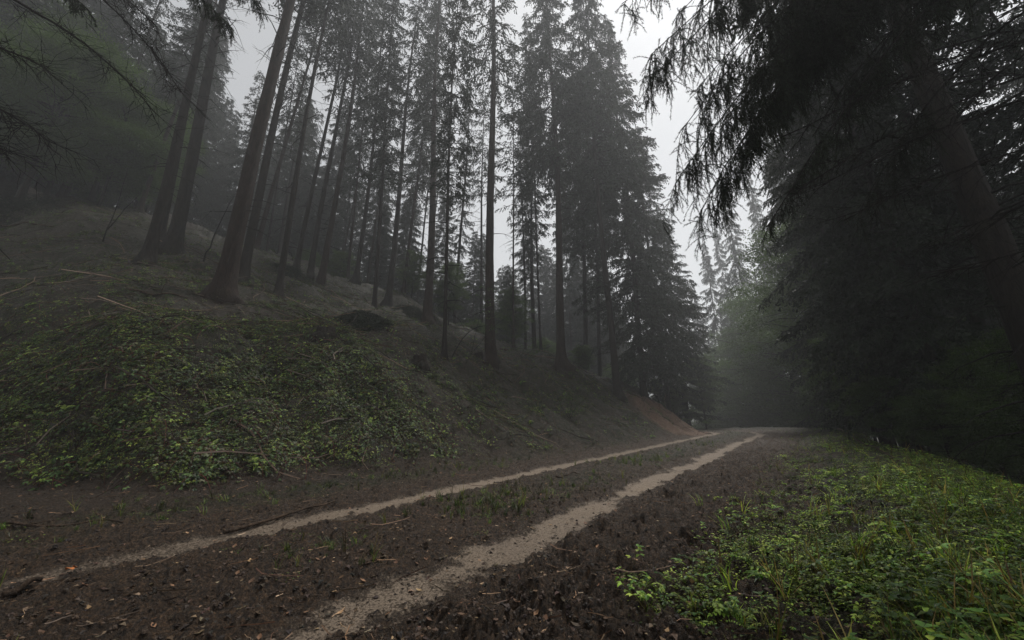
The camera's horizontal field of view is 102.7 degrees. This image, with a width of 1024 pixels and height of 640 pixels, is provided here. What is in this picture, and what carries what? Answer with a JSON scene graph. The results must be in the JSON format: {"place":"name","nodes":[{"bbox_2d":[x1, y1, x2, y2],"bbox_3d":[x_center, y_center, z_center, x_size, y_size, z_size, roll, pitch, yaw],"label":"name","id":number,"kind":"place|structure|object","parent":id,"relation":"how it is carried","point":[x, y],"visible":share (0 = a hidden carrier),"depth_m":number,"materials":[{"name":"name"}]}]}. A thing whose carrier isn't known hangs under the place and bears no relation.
{"place":"outdoors","nodes":[
{"label":"outdoors","id":0,"kind":"place"},
{"bbox_2d":[0,424,791,639],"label":"dirt track","id":1,"kind":"structure","parent":0,"point":[129,534],"depth_m":3.00,"materials":[{"name":"soil"}]},
{"bbox_2d":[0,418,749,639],"bbox_3d":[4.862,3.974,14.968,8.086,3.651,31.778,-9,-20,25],"label":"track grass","id":2,"kind":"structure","parent":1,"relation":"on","point":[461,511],"depth_m":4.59,"materials":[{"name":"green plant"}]},
{"bbox_2d":[0,177,1023,639],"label":"ground","id":3,"kind":"structure","parent":0,"point":[152,501],"depth_m":8.76,"materials":[{"name":"soil"}]},
{"bbox_2d":[0,0,73,171],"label":"spruce tree","id":4,"kind":"object","parent":3,"relation":"on","point":[11,16],"visible":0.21,"depth_m":25.19,"materials":[{"name":"green plant"}]},
{"bbox_2d":[3,0,140,191],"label":"spruce tree","id":5,"kind":"object","parent":3,"relation":"on","point":[38,187],"visible":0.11,"depth_m":32.79,"materials":[{"name":"green plant"}]},
{"bbox_2d":[0,0,153,165],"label":"broadleaf tree","id":6,"kind":"object","parent":3,"relation":"on","point":[57,18],"visible":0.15,"depth_m":25.47,"materials":[{"name":"green plant"}]},
{"bbox_2d":[0,13,167,211],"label":"broadleaf tree","id":7,"kind":"object","parent":3,"relation":"on","point":[75,68],"visible":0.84,"depth_m":21.47,"materials":[{"name":"green plant"}]},
{"bbox_2d":[0,47,188,197],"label":"broadleaf tree","id":8,"kind":"object","parent":3,"relation":"on","point":[66,192],"visible":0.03,"depth_m":25.15,"materials":[{"name":"green plant"}]},
{"bbox_2d":[55,0,166,197],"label":"spruce tree","id":9,"kind":"object","parent":3,"relation":"on","point":[62,189],"visible":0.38,"depth_m":31.70,"materials":[{"name":"green plant"}]},
{"bbox_2d":[47,64,187,206],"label":"broadleaf tree","id":10,"kind":"object","parent":3,"relation":"on","point":[137,154],"visible":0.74,"depth_m":24.22,"materials":[{"name":"green plant"}]},
{"bbox_2d":[86,0,179,201],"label":"spruce tree","id":11,"kind":"object","parent":3,"relation":"on","point":[94,188],"visible":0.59,"depth_m":29.56,"materials":[{"name":"green plant"}]},
{"bbox_2d":[0,0,267,259],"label":"spruce tree","id":12,"kind":"object","parent":3,"relation":"on","point":[221,22],"visible":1,"depth_m":4.19,"materials":[{"name":"green plant"}]},
{"bbox_2d":[107,94,215,208],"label":"broadleaf tree","id":13,"kind":"object","parent":3,"relation":"on","point":[167,120],"visible":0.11,"depth_m":29.85,"materials":[{"name":"green plant"}]},
{"bbox_2d":[113,27,230,230],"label":"spruce tree","id":14,"kind":"object","parent":3,"relation":"on","point":[199,180],"visible":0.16,"depth_m":40.68,"materials":[{"name":"green plant"}]},
{"bbox_2d":[138,0,214,201],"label":"spruce tree","id":15,"kind":"object","parent":3,"relation":"on","point":[176,58],"visible":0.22,"depth_m":33.41,"materials":[{"name":"green plant"}]},
{"bbox_2d":[138,7,223,213],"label":"spruce tree","id":16,"kind":"object","parent":3,"relation":"on","point":[209,113],"visible":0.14,"depth_m":38.10,"materials":[{"name":"green plant"}]},
{"bbox_2d":[133,0,236,214],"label":"spruce tree","id":17,"kind":"object","parent":3,"relation":"on","point":[142,201],"visible":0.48,"depth_m":28.16,"materials":[{"name":"green plant"}]},
{"bbox_2d":[128,0,248,265],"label":"spruce tree","id":18,"kind":"object","parent":3,"relation":"on","point":[149,249],"visible":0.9,"depth_m":14.87,"materials":[{"name":"brown plant"}]},
{"bbox_2d":[151,97,234,233],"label":"spruce tree","id":19,"kind":"object","parent":3,"relation":"on","point":[226,129],"visible":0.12,"depth_m":46.69,"materials":[{"name":"green plant"}]},
{"bbox_2d":[178,36,234,196],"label":"spruce tree","id":20,"kind":"object","parent":3,"relation":"on","point":[211,141],"visible":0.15,"depth_m":43.97,"materials":[{"name":"green plant"}]},
{"bbox_2d":[158,0,273,254],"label":"spruce tree","id":21,"kind":"object","parent":3,"relation":"on","point":[173,238],"visible":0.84,"depth_m":18.99,"materials":[{"name":"brown plant"}]},
{"bbox_2d":[219,71,264,233],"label":"spruce tree","id":22,"kind":"object","parent":3,"relation":"on","point":[238,148],"visible":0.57,"depth_m":38.49,"materials":[{"name":"green plant"}]},
{"bbox_2d":[208,91,276,251],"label":"spruce tree","id":23,"kind":"object","parent":3,"relation":"on","point":[227,214],"visible":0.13,"depth_m":43.62,"materials":[{"name":"green plant"}]},
{"bbox_2d":[197,0,335,304],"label":"spruce tree","id":24,"kind":"object","parent":3,"relation":"on","point":[223,284],"visible":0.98,"depth_m":14.13,"materials":[{"name":"brown plant"}]},
{"bbox_2d":[227,0,350,282],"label":"spruce tree","id":25,"kind":"object","parent":3,"relation":"on","point":[247,255],"visible":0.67,"depth_m":17.61,"materials":[{"name":"brown plant"}]},
{"bbox_2d":[258,104,322,250],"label":"spruce tree","id":26,"kind":"object","parent":3,"relation":"on","point":[279,209],"visible":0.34,"depth_m":41.81,"materials":[{"name":"green plant"}]},
{"bbox_2d":[266,3,315,250],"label":"spruce tree","id":27,"kind":"object","parent":3,"relation":"on","point":[295,63],"visible":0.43,"depth_m":33.16,"materials":[{"name":"green plant"}]},
{"bbox_2d":[265,70,322,253],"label":"spruce tree","id":28,"kind":"object","parent":3,"relation":"on","point":[294,156],"visible":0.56,"depth_m":36.08,"materials":[{"name":"green plant"}]},
{"bbox_2d":[254,0,338,249],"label":"spruce tree","id":29,"kind":"object","parent":3,"relation":"on","point":[258,239],"visible":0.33,"depth_m":29.04,"materials":[{"name":"green plant"}]},
{"bbox_2d":[286,111,325,239],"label":"spruce tree","id":30,"kind":"object","parent":3,"relation":"on","point":[313,205],"visible":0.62,"depth_m":41.35,"materials":[{"name":"green plant"}]},
{"bbox_2d":[269,0,369,297],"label":"spruce tree","id":31,"kind":"object","parent":3,"relation":"on","point":[279,287],"visible":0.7,"depth_m":19.25,"materials":[{"name":"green plant"}]},
{"bbox_2d":[288,98,355,274],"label":"spruce tree","id":32,"kind":"object","parent":3,"relation":"on","point":[330,196],"visible":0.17,"depth_m":43.45,"materials":[{"name":"green plant"}]},
{"bbox_2d":[0,281,664,496],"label":"bramble thicket","id":33,"kind":"object","parent":3,"relation":"on","point":[205,466],"visible":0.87,"depth_m":7.70,"materials":[{"name":"green plant"}]},
{"bbox_2d":[292,0,380,269],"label":"spruce tree","id":34,"kind":"object","parent":3,"relation":"on","point":[297,261],"visible":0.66,"depth_m":27.59,"materials":[{"name":"green plant"}]},
{"bbox_2d":[0,195,682,464],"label":"slope herbs","id":35,"kind":"object","parent":3,"relation":"on","point":[52,460],"visible":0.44,"depth_m":12.25,"materials":[{"name":"green plant"}]},
{"bbox_2d":[0,205,685,462],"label":"moss tufts","id":36,"kind":"object","parent":3,"relation":"on","point":[268,354],"visible":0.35,"depth_m":11.25,"materials":[{"name":"green plant"}]},
{"bbox_2d":[327,113,362,276],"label":"spruce tree","id":37,"kind":"object","parent":3,"relation":"on","point":[342,220],"visible":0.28,"depth_m":41.75,"materials":[{"name":"green plant"}]},
{"bbox_2d":[315,0,379,285],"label":"spruce tree","id":38,"kind":"object","parent":3,"relation":"on","point":[321,279],"visible":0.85,"depth_m":27.07,"materials":[{"name":"green plant"}]},
{"bbox_2d":[306,0,389,278],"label":"spruce tree","id":39,"kind":"object","parent":3,"relation":"on","point":[310,273],"visible":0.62,"depth_m":27.38,"materials":[{"name":"green plant"}]},
{"bbox_2d":[0,196,709,490],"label":"dead branches","id":40,"kind":"object","parent":3,"relation":"on","point":[108,276],"visible":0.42,"depth_m":11.25,"materials":[{"name":"brown wood"}]},
{"bbox_2d":[337,0,382,278],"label":"spruce tree","id":41,"kind":"object","parent":3,"relation":"on","point":[357,176],"visible":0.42,"depth_m":33.04,"materials":[{"name":"green plant"}]},
{"bbox_2d":[329,307,392,333],"bbox_3d":[-5.256,0.210,14.191,2.517,1.388,2.489,-9,-20,25],"label":"brush pile","id":42,"kind":"object","parent":3,"relation":"on","point":[361,320],"visible":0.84,"depth_m":13.86,"materials":[{"name":"brown wood"}]},
{"bbox_2d":[343,169,393,280],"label":"spruce tree","id":43,"kind":"object","parent":3,"relation":"on","point":[355,253],"visible":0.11,"depth_m":45.73,"materials":[{"name":"green plant"}]},
{"bbox_2d":[346,0,401,284],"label":"spruce tree","id":44,"kind":"object","parent":3,"relation":"on","point":[355,278],"visible":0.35,"depth_m":30.32,"materials":[{"name":"green plant"}]},
{"bbox_2d":[360,203,398,289],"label":"spruce tree","id":45,"kind":"object","parent":3,"relation":"on","point":[383,250],"visible":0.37,"depth_m":35.66,"materials":[{"name":"green plant"}]},
{"bbox_2d":[355,0,416,308],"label":"spruce tree","id":46,"kind":"object","parent":3,"relation":"on","point":[382,125],"visible":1,"depth_m":25.43,"materials":[{"name":"green plant"}]},
{"bbox_2d":[379,189,425,305],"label":"spruce tree","id":47,"kind":"object","parent":3,"relation":"on","point":[403,232],"visible":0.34,"depth_m":37.07,"materials":[{"name":"green plant"}]},
{"bbox_2d":[376,0,442,307],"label":"spruce tree","id":48,"kind":"object","parent":3,"relation":"on","point":[387,300],"visible":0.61,"depth_m":29.44,"materials":[{"name":"green plant"}]},
{"bbox_2d":[394,248,426,298],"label":"broadleaf tree","id":49,"kind":"object","parent":3,"relation":"on","point":[412,278],"visible":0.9,"depth_m":28.32,"materials":[{"name":"green plant"}]},
{"bbox_2d":[398,0,445,294],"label":"spruce tree","id":50,"kind":"object","parent":3,"relation":"on","point":[419,170],"visible":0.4,"depth_m":31.39,"materials":[{"name":"green plant"}]},
{"bbox_2d":[398,0,473,324],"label":"spruce tree","id":51,"kind":"object","parent":3,"relation":"on","point":[427,316],"visible":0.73,"depth_m":28.16,"materials":[{"name":"green plant"}]},
{"bbox_2d":[414,196,466,325],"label":"spruce tree","id":52,"kind":"object","parent":3,"relation":"on","point":[441,244],"visible":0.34,"depth_m":36.40,"materials":[{"name":"green plant"}]},
{"bbox_2d":[404,0,497,361],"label":"spruce tree","id":53,"kind":"object","parent":3,"relation":"on","point":[466,99],"visible":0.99,"depth_m":17.36,"materials":[{"name":"green plant"}]},
{"bbox_2d":[433,261,471,324],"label":"broadleaf tree","id":54,"kind":"object","parent":3,"relation":"on","point":[452,275],"visible":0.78,"depth_m":26.30,"materials":[{"name":"green plant"}]},
{"bbox_2d":[436,83,481,323],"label":"spruce tree","id":55,"kind":"object","parent":3,"relation":"on","point":[459,247],"visible":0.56,"depth_m":32.47,"materials":[{"name":"green plant"}]},
{"bbox_2d":[457,231,495,333],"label":"spruce tree","id":56,"kind":"object","parent":3,"relation":"on","point":[474,252],"visible":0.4,"depth_m":36.80,"materials":[{"name":"green plant"}]},
{"bbox_2d":[461,85,505,322],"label":"spruce tree","id":57,"kind":"object","parent":3,"relation":"on","point":[478,181],"visible":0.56,"depth_m":35.93,"materials":[{"name":"green plant"}]},
{"bbox_2d":[441,0,532,369],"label":"spruce tree","id":58,"kind":"object","parent":3,"relation":"on","point":[491,355],"visible":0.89,"depth_m":22.09,"materials":[{"name":"green plant"}]},
{"bbox_2d":[0,279,979,639],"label":"mud clods","id":59,"kind":"object","parent":3,"relation":"on","point":[504,635],"visible":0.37,"depth_m":2.36,"materials":[{"name":"brown soil"}]},
{"bbox_2d":[0,214,983,639],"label":"twig litter","id":60,"kind":"object","parent":3,"relation":"on","point":[392,554],"visible":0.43,"depth_m":2.60,"materials":[{"name":"brown wood"}]},
{"bbox_2d":[0,208,1021,639],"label":"leaf litter","id":61,"kind":"object","parent":3,"relation":"on","point":[418,628],"visible":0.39,"depth_m":2.77,"materials":[{"name":"brown plant"}]},
{"bbox_2d":[487,47,541,349],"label":"spruce tree","id":62,"kind":"object","parent":3,"relation":"on","point":[510,126],"visible":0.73,"depth_m":28.34,"materials":[{"name":"green plant"}]},
{"bbox_2d":[494,286,534,343],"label":"broadleaf tree","id":63,"kind":"object","parent":3,"relation":"on","point":[517,316],"visible":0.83,"depth_m":28.25,"materials":[{"name":"green plant"}]},
{"bbox_2d":[502,110,548,349],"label":"spruce tree","id":64,"kind":"object","parent":3,"relation":"on","point":[524,262],"visible":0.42,"depth_m":31.85,"materials":[{"name":"green plant"}]},
{"bbox_2d":[510,56,546,348],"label":"spruce tree","id":65,"kind":"object","parent":3,"relation":"on","point":[531,261],"visible":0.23,"depth_m":31.87,"materials":[{"name":"green plant"}]},
{"bbox_2d":[508,235,553,348],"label":"spruce tree","id":66,"kind":"object","parent":3,"relation":"on","point":[520,286],"visible":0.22,"depth_m":52.04,"materials":[{"name":"green plant"}]},
{"bbox_2d":[512,13,553,351],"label":"spruce tree","id":67,"kind":"object","parent":3,"relation":"on","point":[535,206],"visible":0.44,"depth_m":30.26,"materials":[{"name":"green plant"}]},
{"bbox_2d":[497,0,607,372],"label":"spruce tree","id":68,"kind":"object","parent":3,"relation":"on","point":[553,161],"visible":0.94,"depth_m":26.71,"materials":[{"name":"green plant"}]},
{"bbox_2d":[536,248,569,356],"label":"spruce tree","id":69,"kind":"object","parent":3,"relation":"on","point":[548,278],"visible":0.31,"depth_m":53.84,"materials":[{"name":"green plant"}]},
{"bbox_2d":[543,202,605,369],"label":"spruce tree","id":70,"kind":"object","parent":3,"relation":"on","point":[570,293],"visible":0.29,"depth_m":47.00,"materials":[{"name":"green plant"}]},
{"bbox_2d":[544,72,618,370],"bbox_3d":[5.876,-8.781,33.933,6.565,30.900,6.101,1,-18,0],"label":"spruce tree","id":71,"kind":"object","parent":3,"relation":"on","point":[583,259],"visible":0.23,"depth_m":32.93,"materials":[{"name":"green plant"}]},
{"bbox_2d":[553,66,623,376],"bbox_3d":[6.728,-9.059,33.910,6.597,32.900,6.835,1,-18,0],"label":"spruce tree","id":72,"kind":"object","parent":3,"relation":"on","point":[599,331],"visible":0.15,"depth_m":32.80,"materials":[{"name":"green plant"}]},
{"bbox_2d":[549,0,650,402],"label":"spruce tree","id":73,"kind":"object","parent":3,"relation":"on","point":[613,138],"visible":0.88,"depth_m":26.84,"materials":[{"name":"green plant"}]},
{"bbox_2d":[572,224,632,382],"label":"spruce tree","id":74,"kind":"object","parent":3,"relation":"on","point":[591,334],"visible":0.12,"depth_m":44.09,"materials":[{"name":"green plant"}]},
{"bbox_2d":[571,20,699,399],"bbox_3d":[8.227,-10.090,30.491,7.811,33.900,7.483,16,-24,-39],"label":"spruce tree","id":75,"kind":"object","parent":3,"relation":"on","point":[627,229],"visible":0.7,"depth_m":27.42,"materials":[{"name":"green plant"}]},
{"bbox_2d":[618,126,715,418],"bbox_3d":[11.297,-4.403,33.171,6.960,27.900,6.438,-11,-21,30],"label":"spruce tree","id":76,"kind":"object","parent":3,"relation":"on","point":[684,291],"visible":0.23,"depth_m":30.79,"materials":[{"name":"green plant"}]},
{"bbox_2d":[642,224,735,427],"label":"spruce tree","id":77,"kind":"object","parent":3,"relation":"on","point":[665,247],"visible":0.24,"depth_m":35.38,"materials":[{"name":"green plant"}]},
{"bbox_2d":[680,345,728,428],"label":"broadleaf tree","id":78,"kind":"object","parent":3,"relation":"on","point":[707,394],"visible":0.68,"depth_m":32.23,"materials":[{"name":"green plant"}]},
{"bbox_2d":[699,242,744,420],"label":"spruce tree","id":79,"kind":"object","parent":3,"relation":"on","point":[710,272],"visible":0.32,"depth_m":60.06,"materials":[{"name":"green plant"}]},
{"bbox_2d":[713,230,742,408],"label":"spruce tree","id":80,"kind":"object","parent":3,"relation":"on","point":[720,262],"visible":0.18,"depth_m":70.74,"materials":[{"name":"green plant"}]},
{"bbox_2d":[689,311,804,428],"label":"broadleaf tree","id":81,"kind":"object","parent":3,"relation":"on","point":[728,423],"visible":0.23,"depth_m":46.41,"materials":[{"name":"green plant"}]},
{"bbox_2d":[720,194,780,420],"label":"spruce tree","id":82,"kind":"object","parent":3,"relation":"on","point":[733,249],"visible":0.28,"depth_m":54.38,"materials":[{"name":"green plant"}]},
{"bbox_2d":[708,268,822,427],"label":"broadleaf tree","id":83,"kind":"object","parent":3,"relation":"on","point":[743,410],"visible":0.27,"depth_m":41.75,"materials":[{"name":"green plant"}]},
{"bbox_2d":[745,174,818,425],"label":"spruce tree","id":84,"kind":"object","parent":3,"relation":"on","point":[753,204],"visible":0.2,"depth_m":58.76,"materials":[{"name":"green plant"}]},
{"bbox_2d":[714,210,851,431],"bbox_3d":[18.123,-0.639,24.245,9.864,16.072,11.367,-16,-24,40],"label":"tree","id":85,"kind":"object","parent":3,"relation":"on","point":[773,262],"visible":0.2,"depth_m":24.75,"materials":[{"name":"green plant"}]},
{"bbox_2d":[712,275,857,432],"bbox_3d":[24.659,3.898,35.085,15.010,23.744,15.102,0,-18,0],"label":"broadleaf tree","id":86,"kind":"object","parent":3,"relation":"on","point":[792,411],"visible":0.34,"depth_m":34.92,"materials":[{"name":"green plant"}]},
{"bbox_2d":[762,131,865,435],"bbox_3d":[25.701,-2.248,35.592,7.030,36.900,6.735,17,-25,-42],"label":"spruce tree","id":87,"kind":"object","parent":3,"relation":"on","point":[809,423],"visible":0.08,"depth_m":33.61,"materials":[{"name":"green plant"}]},
{"bbox_2d":[614,427,1023,639],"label":"herbs","id":88,"kind":"object","parent":3,"relation":"on","point":[923,627],"visible":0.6,"depth_m":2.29,"materials":[{"name":"green plant"}]},
{"bbox_2d":[615,0,1023,302],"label":"spruce tree","id":89,"kind":"object","parent":3,"relation":"on","point":[798,71],"visible":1,"depth_m":4.04,"materials":[{"name":"green plant"}]},
{"bbox_2d":[646,428,1023,639],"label":"grass","id":90,"kind":"structure","parent":3,"relation":"on","point":[1017,594],"depth_m":2.40,"materials":[{"name":"green plant"}]},
{"bbox_2d":[657,428,1023,639],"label":"fern herbs","id":91,"kind":"object","parent":3,"relation":"on","point":[717,608],"visible":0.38,"depth_m":2.36,"materials":[{"name":"green plant"}]},
{"bbox_2d":[760,17,966,450],"bbox_3d":[16.461,-6.697,21.874,7.030,27.900,6.735,8,-20,-22],"label":"spruce tree","id":92,"kind":"object","parent":3,"relation":"on","point":[795,370],"visible":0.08,"depth_m":20.32,"materials":[{"name":"green plant"}]},
{"bbox_2d":[740,0,1004,452],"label":"spruce tree","id":93,"kind":"object","parent":3,"relation":"on","point":[830,266],"visible":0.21,"depth_m":13.48,"materials":[{"name":"green plant"}]},
{"bbox_2d":[722,0,1023,467],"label":"spruce tree","id":94,"kind":"object","parent":3,"relation":"on","point":[1007,294],"visible":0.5,"depth_m":7.48,"materials":[{"name":"green plant"}]},
{"bbox_2d":[726,437,1023,630],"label":"broad herbs","id":95,"kind":"object","parent":3,"relation":"on","point":[752,572],"visible":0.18,"depth_m":2.55,"materials":[{"name":"green plant"}]},
{"bbox_2d":[760,0,1023,474],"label":"spruce tree","id":96,"kind":"object","parent":3,"relation":"on","point":[924,323],"visible":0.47,"depth_m":11.46,"materials":[{"name":"green plant"}]},
{"bbox_2d":[787,6,1023,481],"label":"spruce tree","id":97,"kind":"object","parent":3,"relation":"on","point":[905,114],"visible":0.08,"depth_m":12.95,"materials":[{"name":"green plant"}]},
{"bbox_2d":[918,0,1023,297],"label":"spruce tree","id":98,"kind":"object","parent":3,"relation":"on","point":[986,139],"visible":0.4,"depth_m":11.09,"materials":[{"name":"green plant"}]},
{"bbox_2d":[936,302,1023,469],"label":"tree","id":99,"kind":"object","parent":3,"relation":"on","point":[1017,409],"visible":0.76,"depth_m":7.65,"materials":[{"name":"green plant"}]},
{"bbox_2d":[986,11,1023,258],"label":"spruce tree","id":100,"kind":"object","parent":3,"relation":"on","point":[1005,87],"visible":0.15,"depth_m":16.45,"materials":[{"name":"green plant"}]},
{"bbox_2d":[61,0,1023,407],"label":"sky","id":101,"kind":"structure","parent":0,"point":[665,131],"materials":[{"name":"white"}]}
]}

